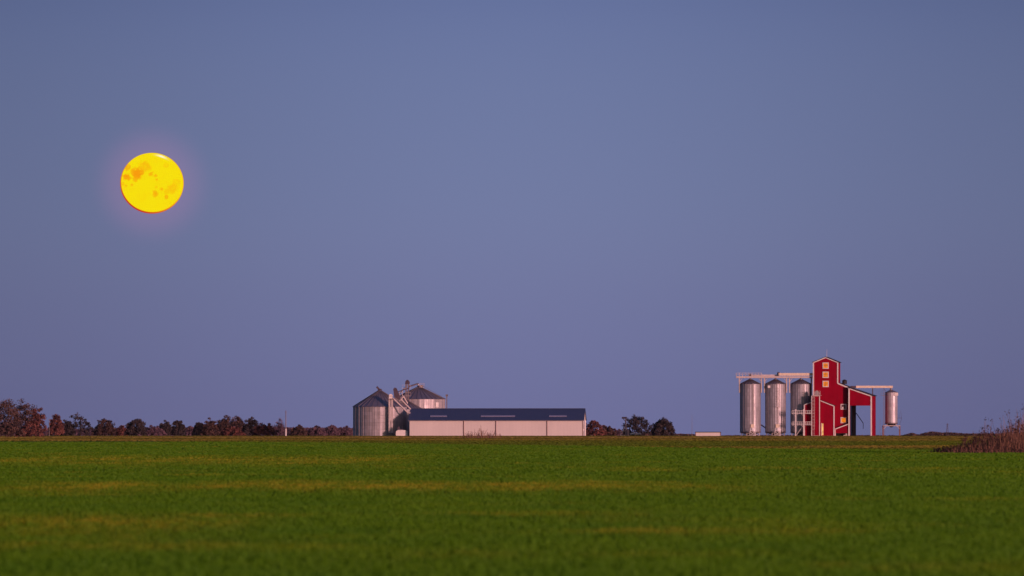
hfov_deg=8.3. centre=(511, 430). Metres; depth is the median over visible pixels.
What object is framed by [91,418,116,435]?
autumn tree
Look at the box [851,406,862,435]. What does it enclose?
dryer column
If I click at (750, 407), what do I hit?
tall silo
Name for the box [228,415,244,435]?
leafy tree
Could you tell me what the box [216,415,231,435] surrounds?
autumn tree
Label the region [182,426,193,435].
shrub
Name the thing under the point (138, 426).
leafy tree
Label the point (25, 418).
autumn tree
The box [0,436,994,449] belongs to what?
verge grass
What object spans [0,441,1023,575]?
crop grass
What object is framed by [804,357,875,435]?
elevator house
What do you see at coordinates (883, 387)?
conveyor
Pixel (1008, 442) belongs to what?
tall weeds
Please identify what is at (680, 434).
distant woods
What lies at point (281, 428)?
bare tree
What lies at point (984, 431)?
weed plant
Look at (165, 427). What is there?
leafy tree
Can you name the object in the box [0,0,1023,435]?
sky
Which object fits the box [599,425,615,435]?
shrub
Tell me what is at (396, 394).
bucket elevator
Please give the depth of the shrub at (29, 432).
1903.84 m
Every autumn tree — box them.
[0,398,21,433]
[9,399,41,434]
[26,407,47,435]
[47,414,64,435]
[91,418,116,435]
[201,417,220,435]
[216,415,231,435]
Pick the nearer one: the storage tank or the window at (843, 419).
the window at (843, 419)
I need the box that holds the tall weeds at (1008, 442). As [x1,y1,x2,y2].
[928,404,1023,452]
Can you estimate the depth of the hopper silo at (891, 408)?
2203.00 m
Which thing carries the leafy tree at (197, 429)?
on the ground at (82, 441)
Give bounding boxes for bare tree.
[272,418,284,435]
[307,425,325,435]
[324,424,339,435]
[337,425,352,435]
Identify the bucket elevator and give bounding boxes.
[387,394,410,435]
[393,388,408,403]
[399,380,418,402]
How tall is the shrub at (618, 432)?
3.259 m
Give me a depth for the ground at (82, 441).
1162.42 m
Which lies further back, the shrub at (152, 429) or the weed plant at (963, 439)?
the shrub at (152, 429)
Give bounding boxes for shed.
[695,432,720,435]
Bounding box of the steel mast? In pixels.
[620,417,628,435]
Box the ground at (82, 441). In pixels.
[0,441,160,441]
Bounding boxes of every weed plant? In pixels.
[961,434,967,449]
[970,437,975,449]
[980,417,990,449]
[1001,429,1006,450]
[1006,420,1018,439]
[1013,418,1023,449]
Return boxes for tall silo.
[740,379,760,435]
[761,379,785,435]
[790,379,810,435]
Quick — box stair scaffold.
[792,409,811,435]
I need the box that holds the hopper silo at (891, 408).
[880,390,901,435]
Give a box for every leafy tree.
[66,413,95,435]
[123,418,147,435]
[159,420,172,435]
[170,420,186,435]
[191,422,205,435]
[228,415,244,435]
[240,416,262,435]
[622,414,653,435]
[650,417,675,435]
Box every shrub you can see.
[0,422,25,436]
[15,424,43,436]
[59,419,75,435]
[115,425,127,435]
[141,425,166,435]
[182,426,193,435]
[221,426,245,435]
[251,423,278,435]
[290,424,307,435]
[586,420,607,435]
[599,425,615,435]
[613,428,622,435]
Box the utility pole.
[285,412,286,435]
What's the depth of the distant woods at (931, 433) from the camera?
5214.57 m
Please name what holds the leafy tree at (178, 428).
on the ground at (82, 441)
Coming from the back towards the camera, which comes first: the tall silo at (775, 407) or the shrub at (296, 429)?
the shrub at (296, 429)
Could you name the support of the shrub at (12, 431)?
on the ground at (82, 441)
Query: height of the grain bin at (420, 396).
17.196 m
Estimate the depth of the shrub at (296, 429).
2498.60 m
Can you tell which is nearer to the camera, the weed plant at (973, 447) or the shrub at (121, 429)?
the weed plant at (973, 447)
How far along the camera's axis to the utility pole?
2099.95 m
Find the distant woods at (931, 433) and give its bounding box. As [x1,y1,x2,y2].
[900,431,1019,435]
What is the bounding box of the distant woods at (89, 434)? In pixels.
[1,426,352,435]
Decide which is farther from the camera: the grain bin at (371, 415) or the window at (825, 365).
the grain bin at (371, 415)
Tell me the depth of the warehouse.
2199.45 m
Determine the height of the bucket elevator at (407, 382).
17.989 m
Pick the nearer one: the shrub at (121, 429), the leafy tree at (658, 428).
the shrub at (121, 429)
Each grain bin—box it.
[353,386,406,435]
[398,383,447,407]
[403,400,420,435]
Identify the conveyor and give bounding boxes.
[850,386,892,394]
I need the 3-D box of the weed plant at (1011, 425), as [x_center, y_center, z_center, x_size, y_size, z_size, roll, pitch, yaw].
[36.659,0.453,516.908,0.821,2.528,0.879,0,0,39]
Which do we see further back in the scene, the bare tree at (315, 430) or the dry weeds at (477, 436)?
the bare tree at (315, 430)
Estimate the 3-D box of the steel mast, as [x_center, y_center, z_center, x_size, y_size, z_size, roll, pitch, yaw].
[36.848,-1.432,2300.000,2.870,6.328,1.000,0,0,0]
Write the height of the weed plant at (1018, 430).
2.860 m
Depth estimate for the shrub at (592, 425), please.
2598.66 m
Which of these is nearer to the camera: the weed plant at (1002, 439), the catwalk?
the weed plant at (1002, 439)
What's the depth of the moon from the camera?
19936.09 m
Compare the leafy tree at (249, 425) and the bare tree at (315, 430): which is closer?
the leafy tree at (249, 425)
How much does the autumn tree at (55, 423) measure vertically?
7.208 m
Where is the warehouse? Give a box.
[408,408,586,435]
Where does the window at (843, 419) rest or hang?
in the elevator house
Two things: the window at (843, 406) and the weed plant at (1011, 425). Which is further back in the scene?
the window at (843, 406)
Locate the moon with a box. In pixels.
[120,153,183,213]
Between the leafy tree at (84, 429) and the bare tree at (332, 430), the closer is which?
the leafy tree at (84, 429)
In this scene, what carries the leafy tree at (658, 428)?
on the ground at (82, 441)
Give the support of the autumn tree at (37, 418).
on the ground at (82, 441)
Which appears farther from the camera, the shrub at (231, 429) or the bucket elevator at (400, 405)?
the shrub at (231, 429)
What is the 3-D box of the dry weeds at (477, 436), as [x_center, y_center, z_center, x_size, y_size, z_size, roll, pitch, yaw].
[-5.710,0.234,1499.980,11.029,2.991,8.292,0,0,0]
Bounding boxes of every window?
[823,363,828,368]
[823,372,828,377]
[823,381,828,386]
[841,404,845,409]
[841,417,845,422]
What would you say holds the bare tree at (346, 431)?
on the ground at (82, 441)
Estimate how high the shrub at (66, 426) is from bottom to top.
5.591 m
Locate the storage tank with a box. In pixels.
[396,426,407,435]
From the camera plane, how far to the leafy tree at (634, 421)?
2498.61 m
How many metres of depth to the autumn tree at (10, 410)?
1949.12 m
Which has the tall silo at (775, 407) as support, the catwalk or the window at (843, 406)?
the catwalk
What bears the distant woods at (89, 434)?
on the ground at (82, 441)
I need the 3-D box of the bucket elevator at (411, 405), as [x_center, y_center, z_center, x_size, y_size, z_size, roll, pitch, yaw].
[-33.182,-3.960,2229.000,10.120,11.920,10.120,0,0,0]
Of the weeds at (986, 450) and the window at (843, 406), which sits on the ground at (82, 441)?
the weeds at (986, 450)
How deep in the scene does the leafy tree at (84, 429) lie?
2179.43 m
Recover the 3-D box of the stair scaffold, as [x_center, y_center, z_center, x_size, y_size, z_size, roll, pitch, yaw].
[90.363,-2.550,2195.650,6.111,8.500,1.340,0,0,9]
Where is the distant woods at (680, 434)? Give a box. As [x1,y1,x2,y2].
[588,432,898,435]
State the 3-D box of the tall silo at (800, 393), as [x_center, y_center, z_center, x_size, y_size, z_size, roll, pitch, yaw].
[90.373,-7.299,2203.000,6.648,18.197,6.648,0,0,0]
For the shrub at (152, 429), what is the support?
on the ground at (82, 441)
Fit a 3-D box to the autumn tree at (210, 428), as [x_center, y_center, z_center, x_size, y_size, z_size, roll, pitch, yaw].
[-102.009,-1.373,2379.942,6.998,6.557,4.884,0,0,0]
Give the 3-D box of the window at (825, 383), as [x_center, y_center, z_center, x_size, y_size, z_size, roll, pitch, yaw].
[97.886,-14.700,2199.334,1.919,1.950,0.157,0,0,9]
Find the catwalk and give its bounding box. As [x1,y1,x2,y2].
[736,372,812,395]
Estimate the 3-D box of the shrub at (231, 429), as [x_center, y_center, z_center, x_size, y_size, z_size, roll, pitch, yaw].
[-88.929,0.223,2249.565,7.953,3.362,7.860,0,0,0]
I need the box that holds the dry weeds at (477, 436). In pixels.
[459,428,510,437]
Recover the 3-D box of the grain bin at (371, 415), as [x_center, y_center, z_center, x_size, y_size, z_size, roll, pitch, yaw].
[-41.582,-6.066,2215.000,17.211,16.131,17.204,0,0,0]
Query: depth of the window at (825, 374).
2199.54 m
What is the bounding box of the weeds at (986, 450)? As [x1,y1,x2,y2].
[931,446,1023,452]
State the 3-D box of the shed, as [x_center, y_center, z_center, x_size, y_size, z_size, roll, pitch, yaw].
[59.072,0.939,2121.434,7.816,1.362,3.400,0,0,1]
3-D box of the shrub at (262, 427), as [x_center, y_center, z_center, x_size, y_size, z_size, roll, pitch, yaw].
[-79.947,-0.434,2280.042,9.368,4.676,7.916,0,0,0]

